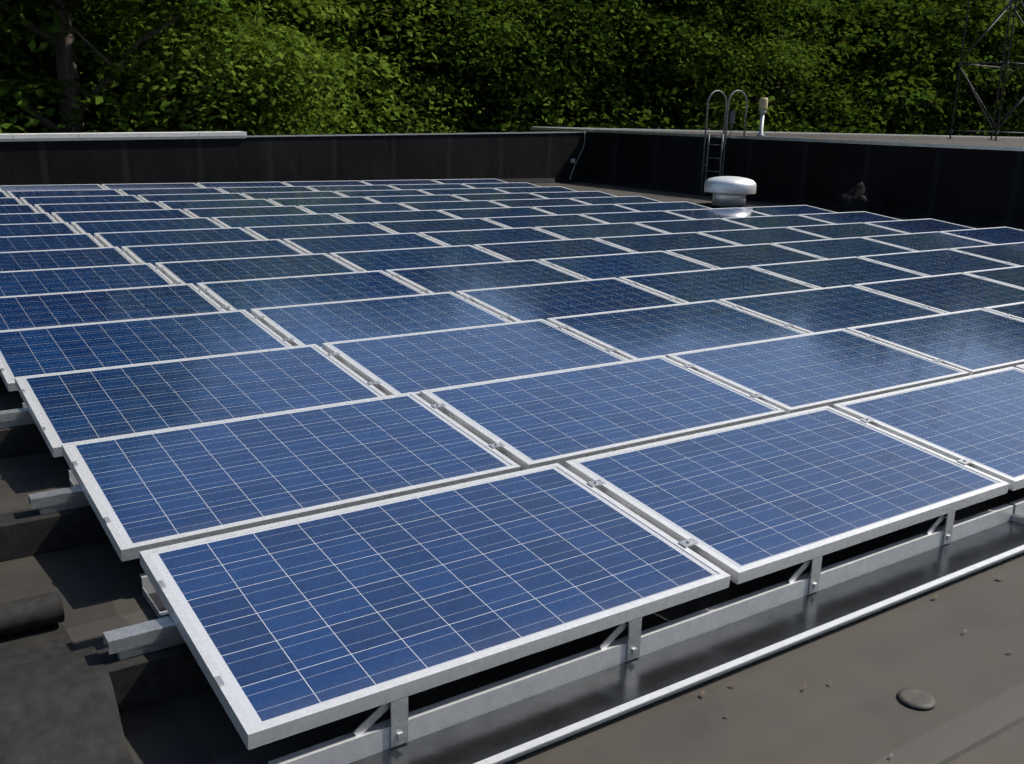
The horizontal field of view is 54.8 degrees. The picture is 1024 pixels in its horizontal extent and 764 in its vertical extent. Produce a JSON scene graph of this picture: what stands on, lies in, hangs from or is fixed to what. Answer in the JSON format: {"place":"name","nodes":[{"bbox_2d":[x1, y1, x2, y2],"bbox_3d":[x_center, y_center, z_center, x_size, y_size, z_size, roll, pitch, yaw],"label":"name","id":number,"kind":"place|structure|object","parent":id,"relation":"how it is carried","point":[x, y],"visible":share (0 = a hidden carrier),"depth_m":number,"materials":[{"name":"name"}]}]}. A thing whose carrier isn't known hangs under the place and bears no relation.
{"place":"outdoors","nodes":[
{"label":"outdoors","id":0,"kind":"place"},
{"bbox_2d":[0,182,1023,763],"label":"roof deck","id":1,"kind":"structure","parent":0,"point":[846,704],"depth_m":3.08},
{"bbox_2d":[0,591,133,763],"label":"roofing membrane","id":2,"kind":"object","parent":1,"relation":"on","point":[58,703],"visible":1,"depth_m":2.69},
{"bbox_2d":[94,209,772,246],"bbox_3d":[-0.278,-2.002,13.344,15.201,0.284,1.214,-9,18,-33],"label":"racking row","id":3,"kind":"object","parent":1,"relation":"on","point":[376,225],"visible":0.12,"depth_m":12.76,"materials":[{"name":"metal"}]},
{"bbox_2d":[0,233,103,251],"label":"solar panel","id":4,"kind":"object","parent":3,"relation":"on","point":[43,242],"visible":0.6,"depth_m":10.51,"materials":[{"name":"glass"}]},
{"bbox_2d":[94,227,261,248],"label":"solar panel","id":5,"kind":"object","parent":3,"relation":"on","point":[133,238],"visible":0.52,"depth_m":11.23,"materials":[{"name":"glass"}]},
{"bbox_2d":[244,222,393,240],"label":"solar panel","id":6,"kind":"object","parent":3,"relation":"on","point":[307,231],"visible":0.45,"depth_m":12.19,"materials":[{"name":"glass"}]},
{"bbox_2d":[372,218,506,232],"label":"solar panel","id":7,"kind":"object","parent":3,"relation":"on","point":[417,226],"visible":0.45,"depth_m":13.14,"materials":[{"name":"glass"}]},
{"bbox_2d":[483,214,605,227],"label":"solar panel","id":8,"kind":"object","parent":3,"relation":"on","point":[540,220],"visible":0.45,"depth_m":14.09,"materials":[{"name":"glass"}]},
{"bbox_2d":[579,211,690,222],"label":"solar panel","id":9,"kind":"object","parent":3,"relation":"on","point":[626,217],"visible":0.46,"depth_m":15.04,"materials":[{"name":"glass"}]},
{"bbox_2d":[664,208,768,218],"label":"solar panel","id":10,"kind":"object","parent":3,"relation":"on","point":[713,213],"visible":0.44,"depth_m":15.99,"materials":[{"name":"glass"}]},
{"bbox_2d":[0,277,985,486],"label":"racking row","id":11,"kind":"object","parent":1,"relation":"on","point":[20,433],"visible":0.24,"depth_m":4.87,"materials":[{"name":"metal"}]},
{"bbox_2d":[15,344,386,456],"bbox_3d":[-1.634,0.051,5.261,1.685,0.046,0.993,-9,24,-33],"label":"solar panel","id":12,"kind":"object","parent":11,"relation":"on","point":[78,405],"visible":0.74,"depth_m":5.19,"materials":[{"name":"glass"}]},
{"bbox_2d":[322,319,628,396],"bbox_3d":[-0.206,-0.164,6.211,1.685,0.046,0.993,-9,24,-33],"label":"solar panel","id":13,"kind":"object","parent":11,"relation":"on","point":[416,363],"visible":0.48,"depth_m":6.15,"materials":[{"name":"glass"}]},
{"bbox_2d":[546,300,806,359],"bbox_3d":[1.218,-0.380,7.158,1.685,0.046,0.993,-9,24,-33],"label":"solar panel","id":14,"kind":"object","parent":11,"relation":"on","point":[644,332],"visible":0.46,"depth_m":7.11,"materials":[{"name":"glass"}]},
{"bbox_2d":[718,285,942,332],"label":"solar panel","id":15,"kind":"object","parent":11,"relation":"on","point":[824,309],"visible":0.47,"depth_m":8.06,"materials":[{"name":"glass"}]},
{"bbox_2d":[853,272,1023,312],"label":"solar panel","id":16,"kind":"object","parent":11,"relation":"on","point":[949,293],"visible":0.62,"depth_m":9.00,"materials":[{"name":"glass"}]},
{"bbox_2d":[962,265,1023,288],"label":"solar panel","id":17,"kind":"object","parent":11,"relation":"on","point":[1013,276],"visible":0.69,"depth_m":9.92,"materials":[{"name":"glass"}]},
{"bbox_2d":[122,213,875,263],"bbox_3d":[0.424,-1.716,12.352,15.201,0.284,1.214,-9,18,-33],"label":"racking row","id":18,"kind":"object","parent":1,"relation":"on","point":[424,236],"visible":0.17,"depth_m":10.86,"materials":[{"name":"metal"}]},
{"bbox_2d":[0,247,135,270],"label":"solar panel","id":19,"kind":"object","parent":18,"relation":"on","point":[48,259],"visible":0.6,"depth_m":9.45,"materials":[{"name":"glass"}]},
{"bbox_2d":[121,239,304,265],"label":"solar panel","id":20,"kind":"object","parent":18,"relation":"on","point":[152,254],"visible":0.47,"depth_m":10.22,"materials":[{"name":"glass"}]},
{"bbox_2d":[283,232,445,254],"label":"solar panel","id":21,"kind":"object","parent":18,"relation":"on","point":[326,245],"visible":0.52,"depth_m":11.18,"materials":[{"name":"glass"}]},
{"bbox_2d":[418,227,563,245],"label":"solar panel","id":22,"kind":"object","parent":18,"relation":"on","point":[483,236],"visible":0.48,"depth_m":12.13,"materials":[{"name":"glass"}]},
{"bbox_2d":[534,222,666,238],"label":"solar panel","id":23,"kind":"object","parent":18,"relation":"on","point":[593,231],"visible":0.48,"depth_m":13.08,"materials":[{"name":"glass"}]},
{"bbox_2d":[634,218,754,232],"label":"solar panel","id":24,"kind":"object","parent":18,"relation":"on","point":[692,225],"visible":0.5,"depth_m":14.04,"materials":[{"name":"glass"}]},
{"bbox_2d":[721,215,831,227],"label":"solar panel","id":25,"kind":"object","parent":18,"relation":"on","point":[774,221],"visible":0.45,"depth_m":14.98,"materials":[{"name":"glass"}]},
{"bbox_2d":[798,211,899,223],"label":"solar panel","id":26,"kind":"object","parent":18,"relation":"on","point":[849,217],"visible":0.48,"depth_m":15.93,"materials":[{"name":"glass"}]},
{"bbox_2d":[0,252,1009,407],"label":"racking row","id":27,"kind":"object","parent":1,"relation":"on","point":[3,388],"visible":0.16,"depth_m":6.52,"materials":[{"name":"metal"}]},
{"bbox_2d":[0,309,291,391],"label":"solar panel","id":28,"kind":"object","parent":27,"relation":"on","point":[46,350],"visible":0.71,"depth_m":6.23,"materials":[{"name":"glass"}]},
{"bbox_2d":[250,292,511,347],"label":"solar panel","id":29,"kind":"object","parent":27,"relation":"on","point":[318,324],"visible":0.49,"depth_m":7.17,"materials":[{"name":"glass"}]},
{"bbox_2d":[456,277,680,321],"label":"solar panel","id":30,"kind":"object","parent":27,"relation":"on","point":[544,301],"visible":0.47,"depth_m":8.13,"materials":[{"name":"glass"}]},
{"bbox_2d":[618,266,815,302],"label":"solar panel","id":31,"kind":"object","parent":27,"relation":"on","point":[705,285],"visible":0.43,"depth_m":9.09,"materials":[{"name":"glass"}]},
{"bbox_2d":[749,257,924,287],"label":"solar panel","id":32,"kind":"object","parent":27,"relation":"on","point":[824,273],"visible":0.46,"depth_m":10.04,"materials":[{"name":"glass"}]},
{"bbox_2d":[858,249,1015,275],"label":"solar panel","id":33,"kind":"object","parent":27,"relation":"on","point":[936,262],"visible":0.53,"depth_m":10.99,"materials":[{"name":"glass"}]},
{"bbox_2d":[949,242,1023,265],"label":"solar panel","id":34,"kind":"object","parent":27,"relation":"on","point":[1012,253],"visible":0.71,"depth_m":11.87,"materials":[{"name":"glass"}]},
{"bbox_2d":[0,314,1012,617],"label":"racking row","id":35,"kind":"object","parent":1,"relation":"on","point":[62,518],"visible":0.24,"depth_m":3.84,"materials":[{"name":"metal"}]},
{"bbox_2d":[61,392,520,561],"bbox_3d":[-0.936,0.338,4.267,1.685,0.046,0.993,-9,24,-33],"label":"solar panel","id":36,"kind":"object","parent":35,"relation":"on","point":[148,490],"visible":0.91,"depth_m":4.15,"materials":[{"name":"glass"}]},
{"bbox_2d":[420,355,785,469],"bbox_3d":[0.493,0.122,5.217,1.685,0.046,0.993,-9,24,-33],"label":"solar panel","id":37,"kind":"object","parent":35,"relation":"on","point":[560,417],"visible":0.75,"depth_m":5.11,"materials":[{"name":"glass"}]},
{"bbox_2d":[666,328,968,414],"bbox_3d":[1.918,-0.093,6.164,1.685,0.046,0.993,-9,24,-33],"label":"solar panel","id":38,"kind":"object","parent":35,"relation":"on","point":[798,373],"visible":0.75,"depth_m":6.08,"materials":[{"name":"glass"}]},
{"bbox_2d":[845,308,1023,375],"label":"solar panel","id":39,"kind":"object","parent":35,"relation":"on","point":[975,341],"visible":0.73,"depth_m":7.00,"materials":[{"name":"glass"}]},
{"bbox_2d":[0,132,1023,229],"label":"parapet walls","id":40,"kind":"structure","parent":1,"relation":"on","point":[979,187],"depth_m":21.53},
{"bbox_2d":[0,131,246,141],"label":"parapet coping","id":41,"kind":"object","parent":40,"relation":"on","point":[111,136],"visible":1,"depth_m":20.16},
{"bbox_2d":[97,417,1023,763],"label":"racking row","id":42,"kind":"object","parent":1,"relation":"on","point":[609,677],"visible":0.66,"depth_m":3.06,"materials":[{"name":"metal"}]},
{"bbox_2d":[140,463,730,749],"bbox_3d":[-0.231,0.624,3.276,1.685,0.046,0.993,-9,24,-33],"label":"solar panel","id":43,"kind":"object","parent":42,"relation":"on","point":[288,628],"visible":1,"depth_m":3.12,"materials":[{"name":"glass"}]},
{"bbox_2d":[565,406,1009,583],"bbox_3d":[1.194,0.409,4.224,1.685,0.046,0.993,-9,24,-33],"label":"solar panel","id":44,"kind":"object","parent":42,"relation":"on","point":[743,502],"visible":0.92,"depth_m":4.10,"materials":[{"name":"glass"}]},
{"bbox_2d":[832,367,1023,490],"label":"solar panel","id":45,"kind":"object","parent":42,"relation":"on","point":[977,420],"visible":0.8,"depth_m":5.04,"materials":[{"name":"glass"}]},
{"bbox_2d":[156,221,975,283],"bbox_3d":[1.127,-1.429,11.361,15.201,0.284,1.214,-9,18,-33],"label":"racking row","id":46,"kind":"object","parent":1,"relation":"on","point":[483,249],"visible":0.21,"depth_m":10.39,"materials":[{"name":"metal"}]},
{"bbox_2d":[0,263,174,296],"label":"solar panel","id":47,"kind":"object","parent":46,"relation":"on","point":[37,281],"visible":0.6,"depth_m":8.39,"materials":[{"name":"glass"}]},
{"bbox_2d":[155,253,358,286],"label":"solar panel","id":48,"kind":"object","parent":46,"relation":"on","point":[194,272],"visible":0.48,"depth_m":9.21,"materials":[{"name":"glass"}]},
{"bbox_2d":[329,245,506,271],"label":"solar panel","id":49,"kind":"object","parent":46,"relation":"on","point":[382,260],"visible":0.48,"depth_m":10.17,"materials":[{"name":"glass"}]},
{"bbox_2d":[473,238,633,260],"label":"solar panel","id":50,"kind":"object","parent":46,"relation":"on","point":[531,250],"visible":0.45,"depth_m":11.12,"materials":[{"name":"glass"}]},
{"bbox_2d":[594,232,736,252],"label":"solar panel","id":51,"kind":"object","parent":46,"relation":"on","point":[662,242],"visible":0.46,"depth_m":12.07,"materials":[{"name":"glass"}]},
{"bbox_2d":[697,227,827,244],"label":"solar panel","id":52,"kind":"object","parent":46,"relation":"on","point":[761,235],"visible":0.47,"depth_m":13.02,"materials":[{"name":"glass"}]},
{"bbox_2d":[787,222,907,238],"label":"solar panel","id":53,"kind":"object","parent":46,"relation":"on","point":[845,230],"visible":0.47,"depth_m":13.97,"materials":[{"name":"glass"}]},
{"bbox_2d":[864,219,974,232],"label":"solar panel","id":54,"kind":"object","parent":46,"relation":"on","point":[920,225],"visible":0.47,"depth_m":14.93,"materials":[{"name":"glass"}]},
{"bbox_2d":[199,229,1020,308],"bbox_3d":[1.829,-1.143,10.369,15.201,0.284,1.214,-9,18,-33],"label":"racking row","id":55,"kind":"object","parent":1,"relation":"on","point":[225,307],"visible":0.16,"depth_m":9.38,"materials":[{"name":"metal"}]},
{"bbox_2d":[0,283,225,329],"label":"solar panel","id":56,"kind":"object","parent":55,"relation":"on","point":[46,309],"visible":0.6,"depth_m":7.32,"materials":[{"name":"glass"}]},
{"bbox_2d":[197,270,425,312],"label":"solar panel","id":57,"kind":"object","parent":55,"relation":"on","point":[247,295],"visible":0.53,"depth_m":8.20,"materials":[{"name":"glass"}]},
{"bbox_2d":[385,259,584,293],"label":"solar panel","id":58,"kind":"object","parent":55,"relation":"on","point":[448,278],"visible":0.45,"depth_m":9.15,"materials":[{"name":"glass"}]},
{"bbox_2d":[538,251,715,279],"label":"solar panel","id":59,"kind":"object","parent":55,"relation":"on","point":[618,265],"visible":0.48,"depth_m":10.10,"materials":[{"name":"glass"}]},
{"bbox_2d":[665,243,822,268],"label":"solar panel","id":60,"kind":"object","parent":55,"relation":"on","point":[740,255],"visible":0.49,"depth_m":11.06,"materials":[{"name":"glass"}]},
{"bbox_2d":[771,237,912,258],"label":"solar panel","id":61,"kind":"object","parent":55,"relation":"on","point":[842,247],"visible":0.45,"depth_m":12.01,"materials":[{"name":"glass"}]},
{"bbox_2d":[862,231,993,250],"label":"solar panel","id":62,"kind":"object","parent":55,"relation":"on","point":[923,241],"visible":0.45,"depth_m":12.96,"materials":[{"name":"glass"}]},
{"bbox_2d":[940,227,1023,243],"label":"solar panel","id":63,"kind":"object","parent":55,"relation":"on","point":[999,235],"visible":0.59,"depth_m":13.86,"materials":[{"name":"glass"}]},
{"bbox_2d":[700,90,746,194],"bbox_3d":[4.933,-5.552,22.974,0.638,2.387,0.678,-9,18,-33],"label":"access ladder","id":64,"kind":"object","parent":1,"relation":"on","point":[732,116],"visible":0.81,"depth_m":22.89,"materials":[{"name":"metal"}]},
{"bbox_2d":[696,176,764,208],"bbox_3d":[3.979,-3.390,18.074,0.940,0.736,0.940,-9,18,-33],"label":"roof exhaust fan","id":65,"kind":"object","parent":1,"relation":"on","point":[730,191],"visible":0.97,"depth_m":17.78},
{"bbox_2d":[832,182,887,214],"bbox_3d":[6.767,-3.577,19.238,0.970,0.641,0.916,-9,18,-33],"label":"tarp heap","id":66,"kind":"object","parent":1,"relation":"on","point":[859,197],"visible":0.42,"depth_m":19.09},
{"bbox_3d":[-3.802,-3.039,16.836,13.475,0.284,1.214,-9,18,-33],"label":"racking row","id":67,"kind":"object","parent":1,"relation":"on","visible":0},
{"bbox_2d":[20,195,143,211],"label":"solar panel","id":68,"kind":"object","parent":67,"relation":"on","point":[32,201],"visible":0.48,"depth_m":15.26,"materials":[{"name":"glass"}]},
{"bbox_2d":[949,0,1023,140],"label":"lattice tower","id":69,"kind":"structure","parent":0,"point":[994,125],"depth_m":30.27,"materials":[{"name":"metal"}]},
{"label":"ground","id":70,"kind":"structure","parent":0,"visible":0},
{"bbox_2d":[0,0,207,133],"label":"tree","id":71,"kind":"object","parent":70,"relation":"on","point":[32,46],"visible":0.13,"depth_m":26.00,"materials":[{"name":"green plant"}]},
{"bbox_2d":[0,0,244,132],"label":"tree","id":72,"kind":"object","parent":70,"relation":"on","point":[89,68],"visible":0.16,"depth_m":26.47,"materials":[{"name":"green plant"}]},
{"bbox_2d":[0,0,330,134],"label":"tree","id":73,"kind":"object","parent":70,"relation":"on","point":[60,38],"visible":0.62,"depth_m":24.96,"materials":[{"name":"green plant"}]},
{"bbox_2d":[41,0,423,135],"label":"tree","id":74,"kind":"object","parent":70,"relation":"on","point":[289,66],"visible":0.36,"depth_m":25.71,"materials":[{"name":"green plant"}]},
{"bbox_2d":[138,0,404,133],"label":"tree","id":75,"kind":"object","parent":70,"relation":"on","point":[280,4],"visible":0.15,"depth_m":33.41,"materials":[{"name":"green plant"}]},
{"bbox_2d":[230,0,487,134],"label":"tree","id":76,"kind":"object","parent":70,"relation":"on","point":[355,42],"visible":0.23,"depth_m":34.62,"materials":[{"name":"green plant"}]},
{"bbox_2d":[231,14,502,134],"bbox_3d":[-4.347,-7.518,34.936,13.183,10.543,10.492,7,18,21],"label":"tree","id":77,"kind":"object","parent":70,"relation":"on","point":[409,92],"visible":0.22,"depth_m":34.58,"materials":[{"name":"green plant"}]},
{"bbox_2d":[268,0,595,133],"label":"tree","id":78,"kind":"object","parent":70,"relation":"on","point":[492,88],"visible":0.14,"depth_m":37.36,"materials":[{"name":"green plant"}]},
{"bbox_2d":[325,0,637,133],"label":"tree","id":79,"kind":"object","parent":70,"relation":"on","point":[486,59],"visible":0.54,"depth_m":36.90,"materials":[{"name":"green plant"}]},
{"bbox_2d":[400,0,699,131],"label":"tree","id":80,"kind":"object","parent":70,"relation":"on","point":[573,14],"visible":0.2,"depth_m":38.92,"materials":[{"name":"green plant"}]},
{"bbox_2d":[458,0,698,130],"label":"tree","id":81,"kind":"object","parent":70,"relation":"on","point":[617,104],"visible":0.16,"depth_m":39.93,"materials":[{"name":"green plant"}]},
{"bbox_2d":[520,0,834,131],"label":"tree","id":82,"kind":"object","parent":70,"relation":"on","point":[686,72],"visible":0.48,"depth_m":40.91,"materials":[{"name":"green plant"}]},
{"bbox_2d":[538,0,832,129],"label":"tree","id":83,"kind":"object","parent":70,"relation":"on","point":[748,3],"visible":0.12,"depth_m":43.41,"materials":[{"name":"green plant"}]},
{"bbox_2d":[531,129,1023,150],"bbox_3d":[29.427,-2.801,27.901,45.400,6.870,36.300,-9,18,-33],"label":"coping","id":84,"kind":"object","parent":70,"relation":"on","point":[1002,142],"depth_m":28.18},
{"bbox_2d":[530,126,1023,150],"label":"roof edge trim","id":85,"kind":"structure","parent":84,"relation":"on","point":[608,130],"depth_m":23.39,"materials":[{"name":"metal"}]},
{"bbox_2d":[640,0,943,134],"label":"tree","id":86,"kind":"object","parent":70,"relation":"on","point":[816,106],"visible":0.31,"depth_m":44.54,"materials":[{"name":"green plant"}]},
{"bbox_2d":[693,68,897,133],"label":"tree","id":87,"kind":"object","parent":70,"relation":"on","point":[853,119],"visible":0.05,"depth_m":47.58,"materials":[{"name":"green plant"}]},
{"bbox_2d":[754,0,939,133],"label":"tree","id":88,"kind":"object","parent":70,"relation":"on","point":[900,67],"visible":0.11,"depth_m":47.93,"materials":[{"name":"green plant"}]},
{"bbox_2d":[800,0,973,134],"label":"tree","id":89,"kind":"object","parent":70,"relation":"on","point":[914,19],"visible":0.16,"depth_m":49.12,"materials":[{"name":"green plant"}]},
{"bbox_2d":[784,0,1023,135],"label":"tree","id":90,"kind":"object","parent":70,"relation":"on","point":[909,120],"visible":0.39,"depth_m":48.66,"materials":[{"name":"green plant"}]},
{"bbox_2d":[804,0,1023,137],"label":"tree","id":91,"kind":"object","parent":70,"relation":"on","point":[973,51],"visible":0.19,"depth_m":51.00,"materials":[{"name":"green plant"}]},
{"bbox_2d":[807,0,1023,128],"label":"tree","id":92,"kind":"object","parent":70,"relation":"on","point":[988,91],"visible":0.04,"depth_m":53.70,"materials":[{"name":"green plant"}]},
{"bbox_2d":[885,25,1023,136],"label":"tree","id":93,"kind":"object","parent":70,"relation":"on","point":[984,119],"visible":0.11,"depth_m":54.16,"materials":[{"name":"green plant"}]},
{"bbox_3d":[-1.694,-2.180,13.861,13.475,0.284,1.214,-9,18,-33],"label":"racking row","id":94,"kind":"object","parent":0,"visible":0},
{"bbox_2d":[0,222,78,236],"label":"solar panel","id":95,"kind":"object","parent":94,"relation":"on","point":[30,229],"visible":0.49,"depth_m":11.57,"materials":[{"name":"glass"}]},
{"bbox_2d":[71,217,224,238],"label":"solar panel","id":96,"kind":"object","parent":94,"relation":"on","point":[91,227],"visible":0.45,"depth_m":12.24,"materials":[{"name":"glass"}]},
{"bbox_2d":[211,213,349,228],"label":"solar panel","id":97,"kind":"object","parent":94,"relation":"on","point":[269,220],"visible":0.44,"depth_m":13.20,"materials":[{"name":"glass"}]},
{"bbox_2d":[333,210,458,222],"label":"solar panel","id":98,"kind":"object","parent":94,"relation":"on","point":[359,217],"visible":0.43,"depth_m":14.15,"materials":[{"name":"glass"}]},
{"bbox_2d":[438,207,552,218],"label":"solar panel","id":99,"kind":"object","parent":94,"relation":"on","point":[482,213],"visible":0.49,"depth_m":15.10,"materials":[{"name":"glass"}]},
{"bbox_2d":[532,204,637,214],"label":"solar panel","id":100,"kind":"object","parent":94,"relation":"on","point":[582,209],"visible":0.45,"depth_m":16.05,"materials":[{"name":"glass"}]},
{"bbox_3d":[-2.397,-2.466,14.853,13.475,0.284,1.214,-9,18,-33],"label":"racking row","id":101,"kind":"object","parent":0,"visible":0},
{"bbox_2d":[51,209,193,224],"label":"solar panel","id":102,"kind":"object","parent":101,"relation":"on","point":[69,217],"visible":0.47,"depth_m":13.25,"materials":[{"name":"glass"}]},
{"bbox_2d":[183,206,311,218],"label":"solar panel","id":103,"kind":"object","parent":101,"relation":"on","point":[237,211],"visible":0.42,"depth_m":14.20,"materials":[{"name":"glass"}]},
{"bbox_2d":[298,203,413,214],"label":"solar panel","id":104,"kind":"object","parent":101,"relation":"on","point":[345,208],"visible":0.46,"depth_m":15.15,"materials":[{"name":"glass"}]},
{"bbox_3d":[-3.099,-2.752,15.845,13.475,0.284,1.214,-9,18,-33],"label":"racking row","id":105,"kind":"object","parent":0,"visible":0},
{"bbox_2d":[34,201,165,214],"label":"solar panel","id":106,"kind":"object","parent":105,"relation":"on","point":[82,207],"visible":0.44,"depth_m":14.26,"materials":[{"name":"glass"}]},
{"bbox_2d":[158,199,278,209],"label":"solar panel","id":107,"kind":"object","parent":105,"relation":"on","point":[181,205],"visible":0.5,"depth_m":15.21,"materials":[{"name":"glass"}]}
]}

